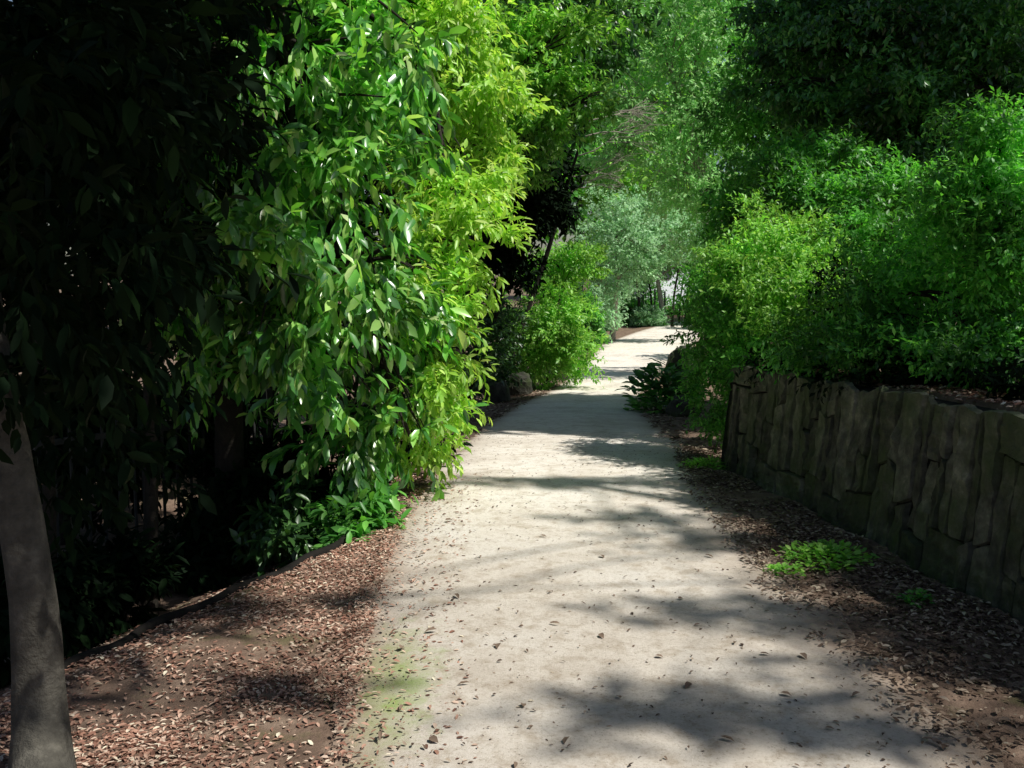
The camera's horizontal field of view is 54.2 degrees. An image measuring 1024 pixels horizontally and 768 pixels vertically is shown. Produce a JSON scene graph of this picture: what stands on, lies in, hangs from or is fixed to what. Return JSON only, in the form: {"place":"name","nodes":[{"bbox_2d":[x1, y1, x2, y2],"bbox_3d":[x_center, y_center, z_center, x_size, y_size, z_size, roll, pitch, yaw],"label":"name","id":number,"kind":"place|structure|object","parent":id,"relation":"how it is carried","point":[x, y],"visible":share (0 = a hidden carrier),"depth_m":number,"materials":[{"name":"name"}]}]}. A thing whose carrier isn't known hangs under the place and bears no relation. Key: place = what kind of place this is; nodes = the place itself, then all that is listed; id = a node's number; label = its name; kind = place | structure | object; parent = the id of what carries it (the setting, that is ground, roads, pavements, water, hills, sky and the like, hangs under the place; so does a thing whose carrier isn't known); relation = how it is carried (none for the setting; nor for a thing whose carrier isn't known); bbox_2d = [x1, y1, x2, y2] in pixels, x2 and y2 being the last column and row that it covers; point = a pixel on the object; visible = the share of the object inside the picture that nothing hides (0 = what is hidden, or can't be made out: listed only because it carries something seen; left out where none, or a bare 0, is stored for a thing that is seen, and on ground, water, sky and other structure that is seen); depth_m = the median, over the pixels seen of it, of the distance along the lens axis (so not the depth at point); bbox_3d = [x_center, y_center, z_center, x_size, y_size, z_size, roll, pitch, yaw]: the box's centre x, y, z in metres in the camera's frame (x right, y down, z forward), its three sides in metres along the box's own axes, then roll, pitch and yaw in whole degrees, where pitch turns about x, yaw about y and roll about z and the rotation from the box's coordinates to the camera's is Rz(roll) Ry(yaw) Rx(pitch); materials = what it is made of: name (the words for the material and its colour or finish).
{"place":"outdoors","nodes":[
{"label":"outdoors","id":0,"kind":"place"},
{"bbox_2d":[9,0,842,274],"label":"sky","id":1,"kind":"structure","parent":0,"point":[538,242],"materials":[{"name":"white"}]},
{"bbox_2d":[0,274,1023,767],"bbox_3d":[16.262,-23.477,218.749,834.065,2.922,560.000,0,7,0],"label":"ground","id":2,"kind":"structure","parent":0,"point":[322,738],"depth_m":4.28,"materials":[{"name":"soil"}]},
{"bbox_2d":[0,535,108,688],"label":"understorey shrub","id":3,"kind":"object","parent":2,"relation":"on","point":[75,620],"visible":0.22,"depth_m":5.19,"materials":[{"name":"green plant"}]},
{"bbox_2d":[5,0,162,428],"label":"dark evergreen","id":4,"kind":"object","parent":2,"relation":"on","point":[73,295],"visible":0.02,"depth_m":9.81,"materials":[{"name":"green plant"}]},
{"bbox_2d":[0,0,245,572],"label":"slender tree","id":5,"kind":"object","parent":2,"relation":"on","point":[48,493],"visible":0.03,"depth_m":5.39,"materials":[{"name":"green plant"}]},
{"bbox_2d":[57,383,188,537],"bbox_3d":[-3.111,0.616,8.210,1.271,1.349,1.630,0,7,0],"label":"understorey shrub","id":6,"kind":"object","parent":2,"relation":"on","point":[98,527],"visible":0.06,"depth_m":7.86,"materials":[{"name":"green plant"}]},
{"bbox_2d":[57,519,189,659],"bbox_3d":[-2.424,1.202,5.839,0.916,0.732,1.042,5,8,36],"label":"understorey shrub","id":7,"kind":"object","parent":2,"relation":"on","point":[131,569],"visible":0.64,"depth_m":5.80,"materials":[{"name":"green plant"}]},
{"bbox_2d":[0,388,273,556],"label":"iron fence","id":8,"kind":"object","parent":2,"relation":"on","point":[267,394],"visible":0.04,"depth_m":7.11,"materials":[{"name":"metal"}]},
{"bbox_2d":[4,0,283,615],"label":"slender tree","id":9,"kind":"object","parent":2,"relation":"on","point":[150,506],"visible":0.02,"depth_m":6.08,"materials":[{"name":"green plant"}]},
{"bbox_2d":[0,0,322,767],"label":"foreground tree","id":10,"kind":"object","parent":2,"relation":"on","point":[81,71],"visible":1,"depth_m":3.25,"materials":[{"name":"green plant"}]},
{"bbox_2d":[121,493,254,597],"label":"understorey shrub","id":11,"kind":"object","parent":2,"relation":"on","point":[209,559],"visible":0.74,"depth_m":6.64,"materials":[{"name":"green plant"}]},
{"bbox_2d":[5,0,405,448],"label":"dark evergreen","id":12,"kind":"object","parent":2,"relation":"on","point":[346,325],"visible":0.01,"depth_m":10.18,"materials":[{"name":"green plant"}]},
{"bbox_2d":[64,533,346,671],"bbox_3d":[-1.488,1.107,5.202,0.139,0.105,2.511,3,7,25],"label":"timber edging","id":13,"kind":"object","parent":2,"relation":"on","point":[149,625],"visible":0.73,"depth_m":4.97,"materials":[{"name":"brown wood"}]},
{"bbox_2d":[136,352,277,495],"bbox_3d":[-2.368,0.498,7.719,1.143,1.646,1.508,0,7,0],"label":"understorey shrub","id":14,"kind":"object","parent":2,"relation":"on","point":[194,469],"visible":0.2,"depth_m":7.45,"materials":[{"name":"green plant"}]},
{"bbox_2d":[34,7,410,255],"bbox_3d":[-11.713,-10.196,41.308,16.972,16.821,17.372,5,8,37],"label":"tree","id":15,"kind":"object","parent":2,"relation":"on","point":[281,124],"depth_m":39.59,"materials":[{"name":"green plant"}]},
{"bbox_2d":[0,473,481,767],"bbox_3d":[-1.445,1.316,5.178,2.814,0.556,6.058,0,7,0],"label":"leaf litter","id":16,"kind":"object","parent":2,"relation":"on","point":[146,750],"visible":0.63,"depth_m":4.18,"materials":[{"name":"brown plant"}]},
{"bbox_2d":[159,426,337,567],"bbox_3d":[-1.768,0.850,7.077,1.269,1.043,1.018,-4,8,-31],"label":"understorey shrub","id":17,"kind":"object","parent":2,"relation":"on","point":[253,482],"visible":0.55,"depth_m":6.75,"materials":[{"name":"green plant"}]},
{"bbox_2d":[87,0,419,461],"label":"slender tree","id":18,"kind":"object","parent":2,"relation":"on","point":[291,3],"visible":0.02,"depth_m":7.34,"materials":[{"name":"green plant"}]},
{"bbox_2d":[228,461,333,575],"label":"understorey shrub","id":19,"kind":"object","parent":2,"relation":"on","point":[275,531],"visible":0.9,"depth_m":6.48,"materials":[{"name":"green plant"}]},
{"bbox_2d":[173,395,399,538],"bbox_3d":[-1.587,0.662,7.523,1.393,1.159,1.596,3,7,26],"label":"understorey shrub","id":20,"kind":"object","parent":2,"relation":"on","point":[289,455],"visible":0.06,"depth_m":7.26,"materials":[{"name":"green plant"}]},
{"bbox_2d":[111,0,488,575],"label":"broadleaf tree","id":21,"kind":"object","parent":2,"relation":"on","point":[335,132],"visible":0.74,"depth_m":6.00,"materials":[{"name":"green plant"}]},
{"bbox_2d":[302,468,412,548],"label":"understorey shrub","id":22,"kind":"object","parent":2,"relation":"on","point":[359,518],"visible":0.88,"depth_m":6.41,"materials":[{"name":"green plant"}]},
{"bbox_2d":[242,15,492,434],"bbox_3d":[-2.729,-2.645,12.840,4.847,6.789,4.160,5,8,39],"label":"dark evergreen","id":23,"kind":"object","parent":2,"relation":"on","point":[365,235],"visible":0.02,"depth_m":12.68,"materials":[{"name":"green plant"}]},
{"bbox_2d":[330,403,473,481],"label":"understorey shrub","id":24,"kind":"object","parent":2,"relation":"on","point":[409,447],"visible":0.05,"depth_m":8.49,"materials":[{"name":"green plant"}]},
{"bbox_2d":[337,0,560,494],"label":"yellow green tree","id":25,"kind":"object","parent":2,"relation":"on","point":[455,220],"visible":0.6,"depth_m":7.42,"materials":[{"name":"green plant"}]},
{"bbox_2d":[482,380,510,402],"bbox_3d":[-0.287,0.155,18.644,0.535,0.510,0.682,0,7,0],"label":"boulder","id":26,"kind":"object","parent":2,"relation":"on","point":[499,392],"visible":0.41,"depth_m":18.36,"materials":[{"name":"stone"}]},
{"bbox_2d":[462,273,540,399],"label":"hedge shrub","id":27,"kind":"object","parent":2,"relation":"on","point":[500,351],"visible":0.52,"depth_m":19.13,"materials":[{"name":"green plant"}]},
{"bbox_2d":[364,5,646,327],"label":"tree","id":28,"kind":"object","parent":2,"relation":"on","point":[584,212],"visible":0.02,"depth_m":47.88,"materials":[{"name":"green plant"}]},
{"bbox_2d":[375,0,655,405],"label":"sunlit middle tree","id":29,"kind":"object","parent":2,"relation":"on","point":[539,34],"visible":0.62,"depth_m":13.97,"materials":[{"name":"green plant"}]},
{"bbox_2d":[506,372,532,395],"bbox_3d":[0.138,0.025,20.132,0.572,0.534,0.609,0,7,0],"label":"boulder","id":30,"kind":"object","parent":2,"relation":"on","point":[525,388],"visible":0.57,"depth_m":19.87,"materials":[{"name":"stone"}]},
{"bbox_2d":[461,117,589,399],"bbox_3d":[0.164,-2.307,18.891,2.647,5.560,3.100,0,7,0],"label":"hollow tree","id":31,"kind":"object","parent":2,"relation":"on","point":[548,209],"visible":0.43,"depth_m":18.60,"materials":[{"name":"green plant"}]},
{"bbox_2d":[493,237,613,389],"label":"round shrub","id":32,"kind":"object","parent":2,"relation":"on","point":[542,356],"visible":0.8,"depth_m":21.27,"materials":[{"name":"green plant"}]},
{"bbox_2d":[527,278,606,330],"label":"shrub","id":33,"kind":"object","parent":2,"relation":"on","point":[561,299],"visible":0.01,"depth_m":44.74,"materials":[{"name":"green plant"}]},
{"bbox_2d":[445,0,693,395],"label":"tall dark tree","id":34,"kind":"object","parent":2,"relation":"on","point":[614,63],"visible":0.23,"depth_m":16.40,"materials":[{"name":"green plant"}]},
{"bbox_2d":[443,381,721,458],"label":"leaf litter","id":35,"kind":"object","parent":2,"relation":"on","point":[518,403],"visible":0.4,"depth_m":13.51,"materials":[{"name":"brown plant"}]},
{"bbox_2d":[502,98,664,380],"bbox_3d":[1.528,-2.715,20.659,3.543,6.077,1.404,3,7,26],"label":"bare twig tree","id":36,"kind":"object","parent":2,"relation":"on","point":[546,254],"visible":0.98,"depth_m":20.11,"materials":[{"name":"brown plant"}]},
{"bbox_2d":[561,285,610,349],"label":"shrub","id":37,"kind":"object","parent":2,"relation":"on","point":[594,325],"visible":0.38,"depth_m":33.64,"materials":[{"name":"green plant"}]},
{"bbox_2d":[594,291,625,330],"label":"shrub","id":38,"kind":"object","parent":2,"relation":"on","point":[608,325],"visible":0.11,"depth_m":45.62,"materials":[{"name":"green plant"}]},
{"bbox_2d":[482,0,743,290],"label":"tree","id":39,"kind":"object","parent":2,"relation":"on","point":[596,200],"visible":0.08,"depth_m":56.56,"materials":[{"name":"green plant"}]},
{"bbox_2d":[610,290,650,325],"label":"shrub","id":40,"kind":"object","parent":2,"relation":"on","point":[634,303],"visible":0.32,"depth_m":49.47,"materials":[{"name":"green plant"}]},
{"bbox_2d":[558,181,705,342],"bbox_3d":[4.923,-4.356,36.469,7.191,6.066,4.645,-4,8,-33],"label":"grey green tree","id":41,"kind":"object","parent":2,"relation":"on","point":[622,231],"visible":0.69,"depth_m":35.61,"materials":[{"name":"green plant"}]},
{"bbox_2d":[605,194,668,326],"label":"slender tree","id":42,"kind":"object","parent":2,"relation":"on","point":[638,297],"visible":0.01,"depth_m":48.78,"materials":[{"name":"brown plant"}]},
{"bbox_2d":[631,289,665,307],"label":"post fence","id":43,"kind":"object","parent":2,"relation":"on","point":[654,298],"visible":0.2,"depth_m":53.64,"materials":[{"name":"wood"}]},
{"bbox_2d":[624,273,673,306],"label":"shrub","id":44,"kind":"object","parent":2,"relation":"on","point":[652,291],"visible":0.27,"depth_m":61.44,"materials":[{"name":"green plant"}]},
{"bbox_2d":[629,303,670,326],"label":"shrub","id":45,"kind":"object","parent":2,"relation":"on","point":[647,317],"visible":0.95,"depth_m":48.61,"materials":[{"name":"green plant"}]},
{"bbox_2d":[597,213,705,305],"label":"pale house","id":46,"kind":"structure","parent":2,"relation":"on","point":[670,290],"depth_m":70.96,"materials":[{"name":"tile"}]},
{"bbox_2d":[594,225,708,322],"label":"forked tree","id":47,"kind":"object","parent":2,"relation":"on","point":[659,290],"visible":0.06,"depth_m":49.74,"materials":[{"name":"green plant"}]},
{"bbox_2d":[574,0,738,295],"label":"tree","id":48,"kind":"object","parent":2,"relation":"on","point":[648,146],"depth_m":82.49,"materials":[{"name":"green plant"}]},
{"bbox_2d":[615,358,708,413],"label":"broad leaved plant","id":49,"kind":"object","parent":2,"relation":"on","point":[652,388],"visible":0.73,"depth_m":15.49,"materials":[{"name":"green plant"}]},
{"bbox_2d":[643,198,685,304],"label":"slender tree","id":50,"kind":"object","parent":2,"relation":"on","point":[648,281],"visible":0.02,"depth_m":50.78,"materials":[{"name":"brown plant"}]},
{"bbox_2d":[647,299,689,315],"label":"shrub","id":51,"kind":"object","parent":2,"relation":"on","point":[669,309],"visible":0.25,"depth_m":59.42,"materials":[{"name":"green plant"}]},
{"bbox_2d":[651,197,699,326],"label":"slender tree","id":52,"kind":"object","parent":2,"relation":"on","point":[674,292],"visible":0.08,"depth_m":47.76,"materials":[{"name":"brown plant"}]},
{"bbox_2d":[590,0,769,210],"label":"tree","id":53,"kind":"object","parent":2,"relation":"on","point":[701,98],"depth_m":83.61,"materials":[{"name":"green plant"}]},
{"bbox_2d":[663,345,701,394],"bbox_3d":[3.370,-0.161,19.609,0.753,1.200,1.087,0,7,0],"label":"boulder","id":54,"kind":"object","parent":2,"relation":"on","point":[675,355],"visible":0.19,"depth_m":19.22,"materials":[{"name":"stone"}]},
{"bbox_2d":[665,395,701,416],"bbox_3d":[2.514,0.347,14.628,0.509,0.353,0.486,0,7,0],"label":"boulder","id":55,"kind":"object","parent":2,"relation":"on","point":[672,410],"visible":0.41,"depth_m":14.44,"materials":[{"name":"stone"}]},
{"bbox_2d":[576,0,792,338],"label":"airy tree","id":56,"kind":"object","parent":2,"relation":"on","point":[678,112],"visible":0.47,"depth_m":23.07,"materials":[{"name":"green plant"}]},
{"bbox_2d":[671,207,704,322],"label":"slender tree","id":57,"kind":"object","parent":2,"relation":"on","point":[680,292],"visible":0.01,"depth_m":51.86,"materials":[{"name":"brown plant"}]},
{"bbox_2d":[681,263,707,338],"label":"shrub","id":58,"kind":"object","parent":2,"relation":"on","point":[694,311],"depth_m":30.22,"materials":[{"name":"green plant"}]},
{"bbox_2d":[674,455,727,469],"bbox_3d":[1.665,0.667,8.604,0.490,0.156,0.472,0,7,0],"label":"weed patch","id":59,"kind":"object","parent":2,"relation":"on","point":[716,461],"visible":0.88,"depth_m":8.56,"materials":[{"name":"green plant"}]},
{"bbox_2d":[659,234,804,456],"bbox_3d":[2.112,-0.309,9.302,1.527,2.192,2.453,0,7,0],"label":"overhanging shrub","id":60,"kind":"object","parent":2,"relation":"on","point":[720,354],"visible":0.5,"depth_m":9.06,"materials":[{"name":"green plant"}]},
{"bbox_2d":[671,0,869,267],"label":"tree","id":61,"kind":"object","parent":2,"relation":"on","point":[752,126],"visible":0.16,"depth_m":16.39,"materials":[{"name":"green plant"}]},
{"bbox_2d":[679,188,868,365],"bbox_3d":[2.243,-0.911,8.675,1.654,1.671,2.210,0,7,0],"label":"bright shrub","id":62,"kind":"object","parent":2,"relation":"on","point":[786,243],"visible":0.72,"depth_m":8.41,"materials":[{"name":"green plant"}]},
{"bbox_2d":[764,562,805,579],"bbox_3d":[1.483,1.003,5.468,0.228,0.072,0.256,0,7,0],"label":"weed patch","id":63,"kind":"object","parent":2,"relation":"on","point":[776,566],"visible":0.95,"depth_m":5.45,"materials":[{"name":"green plant"}]},
{"bbox_2d":[729,64,893,176],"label":"tree","id":64,"kind":"object","parent":2,"relation":"on","point":[777,122],"depth_m":47.83,"materials":[{"name":"green plant"}]},
{"bbox_2d":[771,539,879,572],"bbox_3d":[1.770,0.960,5.669,0.551,0.100,0.574,-4,8,-31],"label":"weed patch","id":65,"kind":"object","parent":2,"relation":"on","point":[828,547],"visible":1,"depth_m":5.67,"materials":[{"name":"green plant"}]},
{"bbox_2d":[710,106,972,285],"bbox_3d":[3.297,-1.312,10.268,2.410,3.091,2.989,0,7,0],"label":"slope shrub","id":66,"kind":"object","parent":2,"relation":"on","point":[773,171],"visible":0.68,"depth_m":10.16,"materials":[{"name":"green plant"}]},
{"bbox_2d":[666,444,1023,767],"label":"leaf litter","id":67,"kind":"object","parent":2,"relation":"on","point":[891,614],"visible":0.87,"depth_m":4.88,"materials":[{"name":"brown plant"}]},
{"bbox_2d":[713,0,1023,295],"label":"dark camellia tree","id":68,"kind":"object","parent":2,"relation":"on","point":[930,59],"visible":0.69,"depth_m":11.49,"materials":[{"name":"green plant"}]},
{"bbox_2d":[720,364,1023,625],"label":"stone wall","id":69,"kind":"structure","parent":2,"relation":"on","point":[926,484],"depth_m":5.75,"materials":[{"name":"grey stone"}]},
{"bbox_2d":[735,238,1023,403],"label":"dark ground shrub","id":70,"kind":"object","parent":2,"relation":"on","point":[996,380],"visible":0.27,"depth_m":6.46,"materials":[{"name":"green plant"}]},
{"bbox_2d":[743,177,1023,395],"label":"wall top shrub","id":71,"kind":"object","parent":2,"relation":"on","point":[872,330],"visible":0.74,"depth_m":6.75,"materials":[{"name":"green plant"}]},
{"bbox_2d":[744,0,1023,363],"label":"tree","id":72,"kind":"object","parent":2,"relation":"on","point":[843,70],"depth_m":14.30,"materials":[{"name":"green plant"}]},
{"bbox_2d":[801,369,1023,410],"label":"leaf litter","id":73,"kind":"object","parent":2,"relation":"on","point":[957,392],"visible":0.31,"depth_m":5.86,"materials":[{"name":"brown plant"}]},
{"bbox_2d":[893,588,935,607],"bbox_3d":[2.009,1.059,4.991,0.198,0.059,0.229,0,7,0],"label":"weed patch","id":74,"kind":"object","parent":2,"relation":"on","point":[918,593],"visible":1,"depth_m":4.99,"materials":[{"name":"green plant"}]},
{"bbox_2d":[893,85,1023,321],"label":"edge shrub","id":75,"kind":"object","parent":2,"relation":"on","point":[969,204],"visible":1,"depth_m":6.10,"materials":[{"name":"green plant"}]},
{"bbox_2d":[329,321,1004,767],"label":"path","id":76,"kind":"structure","parent":0,"point":[677,731],"depth_m":4.54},
{"bbox_2d":[429,735,438,742],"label":"fallen leaf","id":77,"kind":"object","parent":76,"relation":"on","point":[433,738],"visible":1,"depth_m":3.47,"materials":[{"name":"brown plant"}]},
{"bbox_2d":[330,432,1011,767],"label":"leaf crumbs","id":78,"kind":"object","parent":76,"relation":"on","point":[688,746],"visible":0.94,"depth_m":4.36,"materials":[{"name":"brown plant"}]},
{"bbox_2d":[685,681,691,687],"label":"fallen leaf","id":79,"kind":"object","parent":76,"relation":"on","point":[687,684],"visible":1,"depth_m":3.93,"materials":[{"name":"brown plant"}]}
]}

